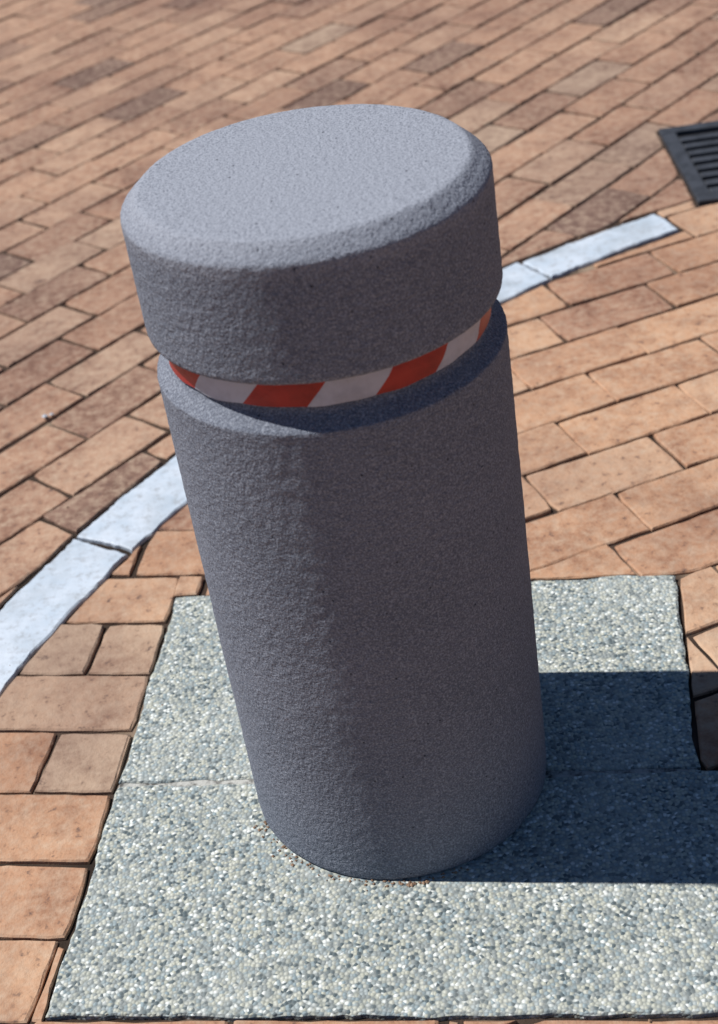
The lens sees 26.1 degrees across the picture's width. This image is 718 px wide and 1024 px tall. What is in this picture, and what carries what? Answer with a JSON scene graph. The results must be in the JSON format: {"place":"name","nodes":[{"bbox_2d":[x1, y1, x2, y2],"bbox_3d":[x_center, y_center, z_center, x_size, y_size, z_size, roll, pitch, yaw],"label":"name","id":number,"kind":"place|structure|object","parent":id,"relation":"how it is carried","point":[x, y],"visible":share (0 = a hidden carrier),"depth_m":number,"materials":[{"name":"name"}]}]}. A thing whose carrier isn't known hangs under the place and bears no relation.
{"place":"outdoors","nodes":[
{"label":"outdoors","id":0,"kind":"place"},
{"bbox_2d":[0,0,717,1023],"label":"brick pavement","id":1,"kind":"structure","parent":0,"point":[158,90],"depth_m":3.30,"materials":[{"name":"ceramic"}]},
{"bbox_2d":[9,23,671,1021],"bbox_3d":[0.133,-0.394,3.209,2.775,0.006,3.799,-9,34,0],"label":"clay debris","id":2,"kind":"object","parent":1,"relation":"on","point":[409,883],"visible":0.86,"depth_m":1.98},
{"bbox_2d":[0,0,717,1023],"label":"joint sand","id":3,"kind":"structure","parent":0,"point":[90,866],"depth_m":2.63,"materials":[{"name":"brown sand"}]},
{"bbox_2d":[0,214,678,696],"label":"white tile line","id":4,"kind":"object","parent":3,"relation":"on","point":[42,606],"visible":0.56,"depth_m":2.72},
{"bbox_2d":[45,770,717,1021],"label":"slab","id":5,"kind":"structure","parent":3,"relation":"on","point":[594,896],"depth_m":1.92,"materials":[{"name":"grey stone"}]},
{"bbox_2d":[119,575,700,784],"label":"slab","id":6,"kind":"structure","parent":3,"relation":"on","point":[610,649],"depth_m":2.26,"materials":[{"name":"grey stone"}]},
{"bbox_2d":[120,104,546,879],"bbox_3d":[-0.001,-0.005,1.888,0.401,0.886,0.401,-9,34,0],"label":"concrete bollard","id":7,"kind":"object","parent":6,"relation":"on","point":[318,288],"visible":1,"depth_m":1.68,"materials":[{"name":"grey concrete"}]},
{"bbox_2d":[658,121,717,205],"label":"drain grate","id":8,"kind":"object","parent":3,"relation":"on","point":[692,149],"visible":0.99,"depth_m":3.73,"materials":[{"name":"metal"}]},
{"label":"ground","id":9,"kind":"structure","parent":0,"visible":0},
{"bbox_2d":[118,768,697,787],"bbox_3d":[0.057,0.372,2.131,0.803,0.017,0.035,-3,35,9],"label":"slab joint mortar","id":10,"kind":"object","parent":9,"relation":"on","point":[556,774],"visible":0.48,"depth_m":2.10,"materials":[{"name":"grey concrete"}]}
]}

